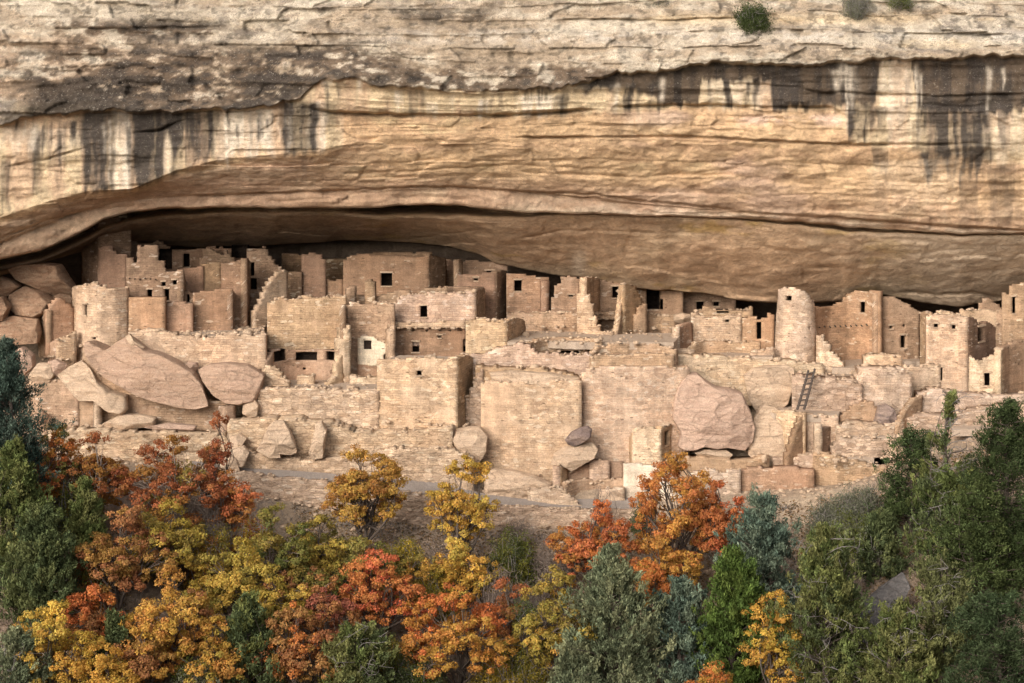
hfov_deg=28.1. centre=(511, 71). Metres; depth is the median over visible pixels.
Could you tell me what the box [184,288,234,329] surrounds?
room block
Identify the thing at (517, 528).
shrub
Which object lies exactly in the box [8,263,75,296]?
boulder
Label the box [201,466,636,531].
retaining wall
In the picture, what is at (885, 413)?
boulder
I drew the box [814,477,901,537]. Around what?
sagebrush
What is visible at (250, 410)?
boulder
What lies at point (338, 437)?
retaining wall
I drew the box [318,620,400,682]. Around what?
juniper tree
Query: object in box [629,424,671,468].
corner room
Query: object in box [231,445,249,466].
boulder
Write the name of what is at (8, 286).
boulder
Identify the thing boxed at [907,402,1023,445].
retaining wall
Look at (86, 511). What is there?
juniper tree
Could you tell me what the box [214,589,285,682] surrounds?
juniper tree
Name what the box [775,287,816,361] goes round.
round tower
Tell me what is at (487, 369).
retaining wall
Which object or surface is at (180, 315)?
ruin wall
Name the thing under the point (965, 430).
plaza
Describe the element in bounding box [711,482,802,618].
juniper tree
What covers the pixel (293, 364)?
kiva
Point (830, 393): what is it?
retaining wall
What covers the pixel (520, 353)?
retaining wall
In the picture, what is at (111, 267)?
ruin wall
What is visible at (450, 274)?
ruin wall
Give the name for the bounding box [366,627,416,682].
shrub
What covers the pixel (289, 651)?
oak tree
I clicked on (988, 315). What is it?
ruin wall
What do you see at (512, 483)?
outcrop
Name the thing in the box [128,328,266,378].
retaining wall
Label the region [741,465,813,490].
retaining wall
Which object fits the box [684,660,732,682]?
oak tree
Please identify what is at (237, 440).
boulder
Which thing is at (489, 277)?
house
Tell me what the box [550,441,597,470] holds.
outcrop
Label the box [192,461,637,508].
path
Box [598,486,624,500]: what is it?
ruin wall
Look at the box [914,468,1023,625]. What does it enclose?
pinyon pine
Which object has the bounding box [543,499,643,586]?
oak tree
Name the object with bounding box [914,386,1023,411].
retaining wall
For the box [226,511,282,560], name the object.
shrub
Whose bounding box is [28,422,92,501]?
oak tree
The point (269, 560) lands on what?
shrub
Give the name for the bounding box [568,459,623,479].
ruin wall
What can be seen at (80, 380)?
boulder
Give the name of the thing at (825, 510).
sagebrush
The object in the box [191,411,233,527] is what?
oak tree
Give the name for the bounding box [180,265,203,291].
ruin wall
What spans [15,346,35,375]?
boulder
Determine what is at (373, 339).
painted house
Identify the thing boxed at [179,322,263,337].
plaza
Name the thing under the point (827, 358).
ruin wall
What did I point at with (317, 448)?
boulder
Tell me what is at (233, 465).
boulder
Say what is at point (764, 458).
boulder
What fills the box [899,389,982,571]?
juniper tree
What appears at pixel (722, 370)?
retaining wall
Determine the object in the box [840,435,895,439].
plaza
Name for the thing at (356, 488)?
oak tree
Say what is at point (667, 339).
plaza
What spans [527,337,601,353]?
kiva
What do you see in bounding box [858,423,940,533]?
pinyon pine
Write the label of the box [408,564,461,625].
shrub
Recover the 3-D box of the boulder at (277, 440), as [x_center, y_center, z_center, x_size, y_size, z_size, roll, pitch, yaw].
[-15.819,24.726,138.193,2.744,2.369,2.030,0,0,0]
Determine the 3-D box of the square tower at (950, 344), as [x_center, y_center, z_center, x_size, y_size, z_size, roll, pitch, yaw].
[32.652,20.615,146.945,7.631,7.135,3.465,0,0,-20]
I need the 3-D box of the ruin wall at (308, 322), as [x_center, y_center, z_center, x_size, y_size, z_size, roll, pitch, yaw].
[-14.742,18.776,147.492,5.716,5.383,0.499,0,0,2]
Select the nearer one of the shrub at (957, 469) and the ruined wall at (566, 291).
the shrub at (957, 469)
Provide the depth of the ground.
133.79 m
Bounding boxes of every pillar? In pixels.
[345,285,356,304]
[365,279,375,303]
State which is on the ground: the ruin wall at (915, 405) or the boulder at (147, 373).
the ruin wall at (915, 405)
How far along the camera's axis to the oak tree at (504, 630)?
124.61 m
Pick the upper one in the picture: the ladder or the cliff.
the cliff
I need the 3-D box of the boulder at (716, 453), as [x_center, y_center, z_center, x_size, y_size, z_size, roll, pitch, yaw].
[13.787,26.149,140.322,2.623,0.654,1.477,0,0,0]
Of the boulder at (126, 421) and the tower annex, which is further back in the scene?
the tower annex
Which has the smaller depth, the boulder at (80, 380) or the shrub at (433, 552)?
the shrub at (433, 552)
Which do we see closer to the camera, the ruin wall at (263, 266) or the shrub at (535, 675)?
the shrub at (535, 675)
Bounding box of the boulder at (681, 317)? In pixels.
[673,312,690,322]
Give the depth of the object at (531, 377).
140.56 m
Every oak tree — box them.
[11,599,109,682]
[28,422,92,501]
[62,583,125,651]
[64,430,130,516]
[69,504,177,615]
[75,643,140,682]
[103,615,184,682]
[114,434,222,531]
[118,564,229,682]
[132,499,207,598]
[174,614,254,682]
[181,536,277,621]
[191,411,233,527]
[204,468,264,550]
[238,563,315,640]
[239,502,317,587]
[250,600,340,682]
[272,546,338,608]
[288,573,361,660]
[293,514,362,575]
[319,443,411,553]
[324,534,412,612]
[336,547,427,635]
[394,553,445,602]
[397,581,521,682]
[423,453,500,552]
[433,542,502,610]
[473,576,529,643]
[503,564,597,682]
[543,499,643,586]
[628,450,721,580]
[629,534,703,629]
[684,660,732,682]
[686,479,749,591]
[737,589,805,682]
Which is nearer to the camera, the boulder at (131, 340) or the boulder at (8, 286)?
the boulder at (131, 340)
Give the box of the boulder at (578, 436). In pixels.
[565,425,591,445]
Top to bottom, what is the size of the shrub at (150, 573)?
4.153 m
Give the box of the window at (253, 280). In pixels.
[251,278,256,288]
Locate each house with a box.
[126,245,186,302]
[302,252,446,296]
[339,301,395,375]
[394,286,485,345]
[395,320,465,356]
[453,259,507,319]
[506,273,548,317]
[636,288,735,332]
[672,312,773,348]
[815,290,919,359]
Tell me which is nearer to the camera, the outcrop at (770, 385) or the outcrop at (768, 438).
the outcrop at (768, 438)
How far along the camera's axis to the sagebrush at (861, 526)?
128.34 m
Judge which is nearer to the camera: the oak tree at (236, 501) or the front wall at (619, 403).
the oak tree at (236, 501)
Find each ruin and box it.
[38,297,76,367]
[996,282,1023,346]
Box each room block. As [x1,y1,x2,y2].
[129,296,166,330]
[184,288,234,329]
[201,258,250,326]
[466,317,525,354]
[589,460,609,479]
[862,353,901,365]
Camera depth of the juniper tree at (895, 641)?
116.37 m
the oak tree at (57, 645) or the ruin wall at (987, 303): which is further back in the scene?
the ruin wall at (987, 303)
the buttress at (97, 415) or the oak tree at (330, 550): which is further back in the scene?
the buttress at (97, 415)
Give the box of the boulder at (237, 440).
[229,433,246,449]
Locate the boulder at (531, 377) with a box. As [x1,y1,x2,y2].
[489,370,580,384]
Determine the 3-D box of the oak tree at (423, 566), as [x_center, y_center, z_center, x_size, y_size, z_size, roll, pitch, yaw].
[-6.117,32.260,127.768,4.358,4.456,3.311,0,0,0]
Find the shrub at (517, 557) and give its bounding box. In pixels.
[483,523,545,594]
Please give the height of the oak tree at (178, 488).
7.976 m
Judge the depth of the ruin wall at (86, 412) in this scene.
141.69 m
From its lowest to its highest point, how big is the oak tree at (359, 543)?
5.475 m
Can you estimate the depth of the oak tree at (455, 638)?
120.97 m
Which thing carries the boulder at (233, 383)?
on the rubble
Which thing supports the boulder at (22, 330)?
on the boulder at (30, 359)
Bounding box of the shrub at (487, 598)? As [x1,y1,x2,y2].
[472,559,519,624]
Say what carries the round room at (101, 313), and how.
on the ground
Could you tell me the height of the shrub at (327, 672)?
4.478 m
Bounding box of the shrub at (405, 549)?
[380,533,431,588]
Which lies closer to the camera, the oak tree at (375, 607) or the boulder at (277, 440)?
the oak tree at (375, 607)
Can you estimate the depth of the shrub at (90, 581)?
122.32 m
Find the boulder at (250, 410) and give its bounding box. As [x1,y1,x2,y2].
[242,400,258,417]
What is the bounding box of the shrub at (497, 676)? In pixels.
[464,643,529,682]
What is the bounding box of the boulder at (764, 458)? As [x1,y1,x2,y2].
[761,454,766,462]
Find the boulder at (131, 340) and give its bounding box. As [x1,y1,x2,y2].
[125,334,144,348]
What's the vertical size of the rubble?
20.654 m
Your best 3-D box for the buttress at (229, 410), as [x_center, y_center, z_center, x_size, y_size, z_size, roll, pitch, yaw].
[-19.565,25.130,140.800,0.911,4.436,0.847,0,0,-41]
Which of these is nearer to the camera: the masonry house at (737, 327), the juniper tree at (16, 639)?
the juniper tree at (16, 639)
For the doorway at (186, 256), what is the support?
in the back room wall at (173, 258)
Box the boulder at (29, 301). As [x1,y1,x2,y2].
[8,286,53,317]
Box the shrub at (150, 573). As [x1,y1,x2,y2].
[125,512,172,580]
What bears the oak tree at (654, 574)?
on the ground
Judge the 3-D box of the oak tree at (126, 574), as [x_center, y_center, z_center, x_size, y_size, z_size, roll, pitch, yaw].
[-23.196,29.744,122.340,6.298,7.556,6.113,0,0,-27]
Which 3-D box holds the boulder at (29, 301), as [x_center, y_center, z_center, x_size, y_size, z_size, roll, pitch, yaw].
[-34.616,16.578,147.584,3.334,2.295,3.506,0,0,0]
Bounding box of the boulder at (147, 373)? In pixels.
[83,336,208,408]
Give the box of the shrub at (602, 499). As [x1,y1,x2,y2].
[589,479,616,535]
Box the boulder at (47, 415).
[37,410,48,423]
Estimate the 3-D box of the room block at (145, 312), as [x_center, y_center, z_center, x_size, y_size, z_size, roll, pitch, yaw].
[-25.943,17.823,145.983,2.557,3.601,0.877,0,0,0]
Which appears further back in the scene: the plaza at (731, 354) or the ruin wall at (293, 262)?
the ruin wall at (293, 262)
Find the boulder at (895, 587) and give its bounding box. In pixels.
[858,572,910,644]
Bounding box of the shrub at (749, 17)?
[731,0,775,37]
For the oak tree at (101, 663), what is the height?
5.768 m
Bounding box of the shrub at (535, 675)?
[506,640,551,682]
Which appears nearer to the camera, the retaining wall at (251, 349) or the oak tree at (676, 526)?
the oak tree at (676, 526)
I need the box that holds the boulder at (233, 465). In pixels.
[220,455,239,472]
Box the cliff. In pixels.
[0,0,1023,320]
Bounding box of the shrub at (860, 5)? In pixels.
[836,0,877,22]
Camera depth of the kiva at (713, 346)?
147.50 m
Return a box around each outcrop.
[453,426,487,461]
[483,468,551,498]
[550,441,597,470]
[744,365,793,411]
[748,405,785,465]
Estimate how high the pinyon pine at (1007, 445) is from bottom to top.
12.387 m
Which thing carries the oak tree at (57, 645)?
on the ground
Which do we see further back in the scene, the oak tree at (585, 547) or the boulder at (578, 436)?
the boulder at (578, 436)
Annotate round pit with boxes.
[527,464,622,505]
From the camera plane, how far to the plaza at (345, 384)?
142.82 m
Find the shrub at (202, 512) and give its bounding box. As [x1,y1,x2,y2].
[179,487,228,553]
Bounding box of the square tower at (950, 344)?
[919,311,995,390]
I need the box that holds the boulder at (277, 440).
[256,420,296,457]
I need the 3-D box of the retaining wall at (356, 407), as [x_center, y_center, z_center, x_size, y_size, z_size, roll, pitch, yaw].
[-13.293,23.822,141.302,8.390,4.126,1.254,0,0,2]
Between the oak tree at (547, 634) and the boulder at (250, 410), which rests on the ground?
the oak tree at (547, 634)
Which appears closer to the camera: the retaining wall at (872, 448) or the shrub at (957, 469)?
the shrub at (957, 469)
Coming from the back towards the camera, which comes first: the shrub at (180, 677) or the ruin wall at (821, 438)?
the ruin wall at (821, 438)
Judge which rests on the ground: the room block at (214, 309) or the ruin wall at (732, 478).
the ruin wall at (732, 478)
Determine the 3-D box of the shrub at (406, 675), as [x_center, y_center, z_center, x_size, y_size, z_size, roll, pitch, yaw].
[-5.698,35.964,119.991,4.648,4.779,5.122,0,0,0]
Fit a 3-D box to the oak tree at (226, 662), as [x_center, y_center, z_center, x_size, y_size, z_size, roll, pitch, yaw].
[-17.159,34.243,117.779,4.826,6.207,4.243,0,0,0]
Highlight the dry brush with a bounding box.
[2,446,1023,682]
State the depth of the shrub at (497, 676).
120.40 m
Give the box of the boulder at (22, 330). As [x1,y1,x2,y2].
[0,316,41,344]
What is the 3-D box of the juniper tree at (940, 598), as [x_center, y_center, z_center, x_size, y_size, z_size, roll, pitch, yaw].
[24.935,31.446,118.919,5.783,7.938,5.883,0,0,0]
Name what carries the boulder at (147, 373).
on the rubble
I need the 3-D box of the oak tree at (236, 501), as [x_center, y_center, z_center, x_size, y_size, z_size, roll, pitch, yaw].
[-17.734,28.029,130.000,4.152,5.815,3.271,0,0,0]
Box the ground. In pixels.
[0,321,1023,682]
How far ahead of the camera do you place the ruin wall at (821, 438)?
139.31 m
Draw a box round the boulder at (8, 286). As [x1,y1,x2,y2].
[0,276,21,295]
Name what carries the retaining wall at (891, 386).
on the ground
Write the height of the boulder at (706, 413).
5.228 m
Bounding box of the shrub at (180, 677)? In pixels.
[168,653,229,682]
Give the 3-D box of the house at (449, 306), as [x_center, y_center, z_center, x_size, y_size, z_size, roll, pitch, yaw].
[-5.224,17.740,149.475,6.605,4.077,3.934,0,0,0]
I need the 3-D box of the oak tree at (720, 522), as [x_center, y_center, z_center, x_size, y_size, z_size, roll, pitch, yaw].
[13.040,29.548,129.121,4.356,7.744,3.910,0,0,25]
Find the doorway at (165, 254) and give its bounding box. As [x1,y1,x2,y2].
[159,247,174,268]
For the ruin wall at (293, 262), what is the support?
on the ground
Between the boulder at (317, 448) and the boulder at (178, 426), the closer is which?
the boulder at (317, 448)
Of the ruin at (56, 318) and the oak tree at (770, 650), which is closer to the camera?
the oak tree at (770, 650)
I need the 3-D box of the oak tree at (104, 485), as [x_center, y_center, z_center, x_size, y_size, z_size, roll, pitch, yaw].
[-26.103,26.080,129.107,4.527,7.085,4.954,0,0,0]
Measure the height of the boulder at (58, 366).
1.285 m
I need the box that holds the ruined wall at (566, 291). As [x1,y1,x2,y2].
[507,275,579,331]
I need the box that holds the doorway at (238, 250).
[231,244,248,257]
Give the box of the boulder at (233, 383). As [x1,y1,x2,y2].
[199,361,264,404]
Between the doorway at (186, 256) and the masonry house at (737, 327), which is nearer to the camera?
the masonry house at (737, 327)
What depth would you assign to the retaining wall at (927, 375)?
144.73 m
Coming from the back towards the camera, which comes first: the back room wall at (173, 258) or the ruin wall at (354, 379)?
the back room wall at (173, 258)
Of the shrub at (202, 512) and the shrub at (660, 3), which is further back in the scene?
the shrub at (660, 3)
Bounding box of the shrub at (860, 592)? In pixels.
[845,549,865,606]
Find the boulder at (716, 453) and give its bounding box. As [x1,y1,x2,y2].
[694,448,732,457]
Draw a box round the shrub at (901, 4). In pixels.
[884,0,916,14]
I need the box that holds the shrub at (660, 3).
[646,0,675,11]
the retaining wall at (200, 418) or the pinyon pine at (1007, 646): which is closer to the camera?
the pinyon pine at (1007, 646)
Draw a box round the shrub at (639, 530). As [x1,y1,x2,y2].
[628,507,654,536]
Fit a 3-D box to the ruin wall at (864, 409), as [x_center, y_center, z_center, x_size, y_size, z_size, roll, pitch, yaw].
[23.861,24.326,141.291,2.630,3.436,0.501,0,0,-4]
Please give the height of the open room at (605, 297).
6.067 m
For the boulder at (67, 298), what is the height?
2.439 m
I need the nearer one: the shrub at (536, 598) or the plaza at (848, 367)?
the shrub at (536, 598)
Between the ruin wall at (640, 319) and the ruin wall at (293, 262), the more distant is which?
the ruin wall at (293, 262)
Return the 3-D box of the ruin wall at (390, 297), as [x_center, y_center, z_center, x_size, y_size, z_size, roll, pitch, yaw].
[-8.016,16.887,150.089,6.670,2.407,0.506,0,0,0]
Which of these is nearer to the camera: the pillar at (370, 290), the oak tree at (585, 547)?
the oak tree at (585, 547)
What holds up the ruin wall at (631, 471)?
on the ground
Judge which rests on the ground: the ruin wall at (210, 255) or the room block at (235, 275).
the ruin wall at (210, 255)
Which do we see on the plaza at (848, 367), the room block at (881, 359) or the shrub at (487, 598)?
the room block at (881, 359)
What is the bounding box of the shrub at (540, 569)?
[524,536,582,598]
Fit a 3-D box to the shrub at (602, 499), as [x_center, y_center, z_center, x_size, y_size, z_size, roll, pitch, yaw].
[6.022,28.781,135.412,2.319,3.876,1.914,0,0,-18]
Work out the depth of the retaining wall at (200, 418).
141.89 m
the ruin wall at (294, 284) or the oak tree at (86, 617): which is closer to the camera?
the oak tree at (86, 617)
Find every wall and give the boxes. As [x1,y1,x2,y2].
[22,379,78,433]
[48,425,226,469]
[79,401,92,426]
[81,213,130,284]
[84,353,225,430]
[98,245,127,287]
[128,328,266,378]
[131,240,265,270]
[167,301,193,331]
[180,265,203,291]
[199,248,234,265]
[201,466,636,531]
[227,414,453,457]
[229,445,473,491]
[247,249,281,321]
[251,271,287,332]
[258,386,378,429]
[262,365,290,386]
[267,295,346,349]
[282,251,431,280]
[288,271,301,298]
[324,354,343,384]
[350,374,376,383]
[357,286,447,303]
[446,258,453,285]
[465,369,483,426]
[470,341,591,376]
[475,363,581,381]
[481,379,581,480]
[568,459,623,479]
[582,365,689,462]
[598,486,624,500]
[623,462,685,500]
[633,303,646,333]
[674,360,687,366]
[678,352,823,405]
[679,454,769,478]
[689,468,740,495]
[699,306,752,317]
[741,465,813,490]
[773,452,812,467]
[792,372,861,414]
[813,423,830,451]
[816,335,844,371]
[829,438,903,461]
[835,419,903,441]
[839,399,876,421]
[851,364,911,415]
[894,395,922,433]
[901,363,940,396]
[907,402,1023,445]
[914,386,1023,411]
[936,309,996,338]
[978,297,1000,310]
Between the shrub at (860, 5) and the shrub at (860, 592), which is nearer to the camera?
the shrub at (860, 592)
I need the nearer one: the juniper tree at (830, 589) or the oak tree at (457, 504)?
the juniper tree at (830, 589)
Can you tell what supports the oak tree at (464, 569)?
on the ground
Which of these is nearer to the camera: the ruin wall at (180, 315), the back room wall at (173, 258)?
the ruin wall at (180, 315)
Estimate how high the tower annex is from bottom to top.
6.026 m
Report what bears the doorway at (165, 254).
in the back room wall at (173, 258)
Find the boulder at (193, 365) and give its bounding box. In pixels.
[185,361,198,370]
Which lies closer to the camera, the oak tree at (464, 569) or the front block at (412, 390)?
the oak tree at (464, 569)
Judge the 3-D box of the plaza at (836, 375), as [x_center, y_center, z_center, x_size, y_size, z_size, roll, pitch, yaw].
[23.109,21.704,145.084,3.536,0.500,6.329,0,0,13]
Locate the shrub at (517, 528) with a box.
[496,510,539,550]
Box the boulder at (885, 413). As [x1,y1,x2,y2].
[873,403,896,424]
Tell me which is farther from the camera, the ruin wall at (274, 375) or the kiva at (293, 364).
the kiva at (293, 364)
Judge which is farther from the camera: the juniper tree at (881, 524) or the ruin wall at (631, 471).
the ruin wall at (631, 471)
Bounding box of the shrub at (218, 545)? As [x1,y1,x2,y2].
[176,516,234,591]
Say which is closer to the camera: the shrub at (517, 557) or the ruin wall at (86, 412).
the shrub at (517, 557)
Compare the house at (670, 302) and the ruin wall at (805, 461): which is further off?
the house at (670, 302)
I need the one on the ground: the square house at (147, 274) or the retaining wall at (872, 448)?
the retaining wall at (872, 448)
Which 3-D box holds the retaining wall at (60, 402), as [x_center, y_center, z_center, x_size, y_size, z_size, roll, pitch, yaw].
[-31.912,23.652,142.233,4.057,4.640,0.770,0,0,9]
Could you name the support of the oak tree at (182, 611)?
on the ground
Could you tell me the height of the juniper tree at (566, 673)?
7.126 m
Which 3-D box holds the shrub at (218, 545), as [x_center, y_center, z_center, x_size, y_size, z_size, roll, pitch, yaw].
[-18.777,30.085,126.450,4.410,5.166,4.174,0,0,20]
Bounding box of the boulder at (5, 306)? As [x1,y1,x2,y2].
[0,296,11,320]
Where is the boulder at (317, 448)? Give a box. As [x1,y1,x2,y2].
[309,420,327,459]
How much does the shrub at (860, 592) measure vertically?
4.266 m
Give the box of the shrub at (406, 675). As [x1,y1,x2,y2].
[387,647,451,682]
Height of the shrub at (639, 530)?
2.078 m
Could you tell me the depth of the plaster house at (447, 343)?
147.19 m
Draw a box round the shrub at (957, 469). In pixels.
[950,453,988,484]
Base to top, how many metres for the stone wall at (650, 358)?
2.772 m
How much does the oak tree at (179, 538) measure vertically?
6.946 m
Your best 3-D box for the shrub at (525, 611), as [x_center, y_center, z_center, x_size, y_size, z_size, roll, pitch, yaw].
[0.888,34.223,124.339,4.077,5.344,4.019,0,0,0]
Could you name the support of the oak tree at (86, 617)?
on the ground
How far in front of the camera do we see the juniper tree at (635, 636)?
120.26 m
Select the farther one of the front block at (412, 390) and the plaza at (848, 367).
the plaza at (848, 367)
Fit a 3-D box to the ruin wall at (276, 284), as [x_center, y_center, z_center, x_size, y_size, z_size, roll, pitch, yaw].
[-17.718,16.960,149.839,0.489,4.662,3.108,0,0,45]
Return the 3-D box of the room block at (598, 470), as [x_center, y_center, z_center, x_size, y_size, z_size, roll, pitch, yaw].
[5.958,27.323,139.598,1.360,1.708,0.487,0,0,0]
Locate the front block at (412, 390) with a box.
[377,354,472,430]
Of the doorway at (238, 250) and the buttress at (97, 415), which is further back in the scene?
the doorway at (238, 250)
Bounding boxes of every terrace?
[770,405,839,464]
[813,451,895,485]
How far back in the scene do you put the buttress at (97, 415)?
141.34 m
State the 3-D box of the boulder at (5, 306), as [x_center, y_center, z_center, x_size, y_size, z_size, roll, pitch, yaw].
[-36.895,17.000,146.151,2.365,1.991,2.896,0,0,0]
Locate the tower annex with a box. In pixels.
[968,337,1023,392]
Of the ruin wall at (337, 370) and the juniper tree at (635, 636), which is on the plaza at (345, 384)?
the ruin wall at (337, 370)
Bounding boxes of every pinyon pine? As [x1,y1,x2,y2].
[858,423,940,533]
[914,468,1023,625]
[939,585,1023,682]
[943,395,1023,595]
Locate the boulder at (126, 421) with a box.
[102,413,156,429]
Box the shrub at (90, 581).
[68,559,115,628]
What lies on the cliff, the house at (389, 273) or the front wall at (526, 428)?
the house at (389, 273)
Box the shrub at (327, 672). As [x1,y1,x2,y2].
[314,663,348,682]
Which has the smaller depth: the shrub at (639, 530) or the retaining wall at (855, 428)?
the shrub at (639, 530)
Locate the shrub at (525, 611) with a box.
[504,596,552,670]
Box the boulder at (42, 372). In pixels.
[29,362,55,382]
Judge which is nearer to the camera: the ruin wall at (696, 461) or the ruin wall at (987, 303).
the ruin wall at (696, 461)
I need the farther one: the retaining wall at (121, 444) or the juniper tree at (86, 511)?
the retaining wall at (121, 444)
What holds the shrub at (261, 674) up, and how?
on the ground
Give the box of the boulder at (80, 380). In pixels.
[57,360,127,414]
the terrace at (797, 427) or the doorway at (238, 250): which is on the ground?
the terrace at (797, 427)
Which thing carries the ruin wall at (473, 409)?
on the ground
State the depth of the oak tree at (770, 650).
119.21 m
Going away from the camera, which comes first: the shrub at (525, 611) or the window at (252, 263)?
the shrub at (525, 611)
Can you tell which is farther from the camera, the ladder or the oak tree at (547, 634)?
the ladder
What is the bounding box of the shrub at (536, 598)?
[511,570,555,626]
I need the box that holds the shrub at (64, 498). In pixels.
[50,459,108,536]
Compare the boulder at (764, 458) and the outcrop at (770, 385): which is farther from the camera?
the outcrop at (770, 385)
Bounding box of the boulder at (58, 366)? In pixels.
[48,359,67,377]
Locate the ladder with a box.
[796,368,815,409]
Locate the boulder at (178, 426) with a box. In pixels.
[144,422,196,430]
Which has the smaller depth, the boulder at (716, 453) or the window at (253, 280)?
the boulder at (716, 453)
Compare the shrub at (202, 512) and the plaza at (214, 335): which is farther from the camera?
the plaza at (214, 335)
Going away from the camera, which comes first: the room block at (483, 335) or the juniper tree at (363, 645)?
the juniper tree at (363, 645)
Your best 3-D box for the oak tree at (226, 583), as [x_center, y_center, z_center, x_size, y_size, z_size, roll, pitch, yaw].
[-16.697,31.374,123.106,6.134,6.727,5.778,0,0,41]
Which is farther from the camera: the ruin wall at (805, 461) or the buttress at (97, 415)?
the buttress at (97, 415)
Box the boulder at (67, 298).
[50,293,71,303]
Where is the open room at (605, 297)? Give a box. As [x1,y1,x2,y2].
[577,276,643,334]
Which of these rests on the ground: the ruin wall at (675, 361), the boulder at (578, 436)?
the ruin wall at (675, 361)
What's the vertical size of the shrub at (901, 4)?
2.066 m
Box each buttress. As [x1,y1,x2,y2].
[93,401,101,426]
[218,404,235,431]
[334,324,351,381]
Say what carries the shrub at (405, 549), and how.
on the ground
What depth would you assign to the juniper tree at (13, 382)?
125.90 m
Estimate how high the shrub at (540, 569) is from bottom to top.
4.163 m
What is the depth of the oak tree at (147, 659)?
116.32 m
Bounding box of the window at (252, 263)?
[251,262,253,274]
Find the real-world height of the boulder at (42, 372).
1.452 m
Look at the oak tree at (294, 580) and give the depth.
125.32 m
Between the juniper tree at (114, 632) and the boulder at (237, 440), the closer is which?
the juniper tree at (114, 632)
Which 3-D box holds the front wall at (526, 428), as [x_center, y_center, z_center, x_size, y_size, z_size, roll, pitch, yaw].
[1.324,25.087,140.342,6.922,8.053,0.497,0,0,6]
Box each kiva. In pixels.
[265,348,338,383]
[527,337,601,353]
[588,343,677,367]
[675,340,774,356]
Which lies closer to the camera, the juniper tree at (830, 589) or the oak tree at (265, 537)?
the juniper tree at (830, 589)
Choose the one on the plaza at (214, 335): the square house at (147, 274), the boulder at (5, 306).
the square house at (147, 274)
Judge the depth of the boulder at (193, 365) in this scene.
142.27 m
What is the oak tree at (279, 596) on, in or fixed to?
on the ground
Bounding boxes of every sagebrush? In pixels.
[795,492,842,545]
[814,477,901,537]
[827,505,886,572]
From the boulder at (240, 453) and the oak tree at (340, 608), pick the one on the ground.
the oak tree at (340, 608)
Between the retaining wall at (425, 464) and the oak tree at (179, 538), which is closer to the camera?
the oak tree at (179, 538)
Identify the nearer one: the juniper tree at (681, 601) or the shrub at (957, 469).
the juniper tree at (681, 601)
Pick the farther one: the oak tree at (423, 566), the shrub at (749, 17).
the shrub at (749, 17)
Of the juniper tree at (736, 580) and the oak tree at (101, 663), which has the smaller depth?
the oak tree at (101, 663)
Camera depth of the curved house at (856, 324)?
150.07 m
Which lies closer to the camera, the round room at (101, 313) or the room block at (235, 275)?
the round room at (101, 313)
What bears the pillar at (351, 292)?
on the ground
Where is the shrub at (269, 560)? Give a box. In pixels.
[247,546,289,610]
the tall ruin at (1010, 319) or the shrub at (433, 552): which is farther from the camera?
the tall ruin at (1010, 319)
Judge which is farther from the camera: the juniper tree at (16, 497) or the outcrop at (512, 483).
the outcrop at (512, 483)
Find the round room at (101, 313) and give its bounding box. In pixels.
[71,283,129,361]
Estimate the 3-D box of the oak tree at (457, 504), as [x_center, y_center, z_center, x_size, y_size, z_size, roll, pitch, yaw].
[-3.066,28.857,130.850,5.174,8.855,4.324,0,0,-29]
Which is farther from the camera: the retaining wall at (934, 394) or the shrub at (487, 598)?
the retaining wall at (934, 394)
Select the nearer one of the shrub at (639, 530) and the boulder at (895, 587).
the boulder at (895, 587)
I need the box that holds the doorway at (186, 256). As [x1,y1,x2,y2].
[184,254,189,266]
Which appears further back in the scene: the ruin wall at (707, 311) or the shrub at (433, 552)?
the ruin wall at (707, 311)
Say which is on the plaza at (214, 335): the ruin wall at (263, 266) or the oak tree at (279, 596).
the ruin wall at (263, 266)
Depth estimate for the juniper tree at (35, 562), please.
119.91 m
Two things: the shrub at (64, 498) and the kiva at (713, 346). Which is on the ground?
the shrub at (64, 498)
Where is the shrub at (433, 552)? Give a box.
[405,543,446,577]
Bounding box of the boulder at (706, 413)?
[672,372,754,450]
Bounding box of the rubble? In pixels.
[22,269,1023,634]
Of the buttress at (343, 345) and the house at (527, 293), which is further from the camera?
the house at (527, 293)
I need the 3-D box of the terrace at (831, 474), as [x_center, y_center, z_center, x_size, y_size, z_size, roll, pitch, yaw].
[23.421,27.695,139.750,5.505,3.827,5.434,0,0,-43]
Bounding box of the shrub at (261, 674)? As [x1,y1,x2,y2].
[249,629,289,682]
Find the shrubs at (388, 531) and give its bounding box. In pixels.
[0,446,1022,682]
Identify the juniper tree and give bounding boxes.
[0,334,76,533]
[0,432,69,579]
[0,501,104,641]
[0,623,63,682]
[64,475,111,559]
[91,607,134,677]
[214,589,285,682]
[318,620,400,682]
[546,623,607,682]
[551,542,684,682]
[644,574,714,682]
[686,543,792,682]
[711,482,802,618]
[760,521,882,682]
[839,506,918,587]
[841,596,945,682]
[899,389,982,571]
[908,545,984,675]
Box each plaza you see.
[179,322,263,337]
[262,380,376,389]
[507,331,677,348]
[701,352,772,358]
[814,371,858,382]
[832,358,919,373]
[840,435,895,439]
[952,425,1007,435]

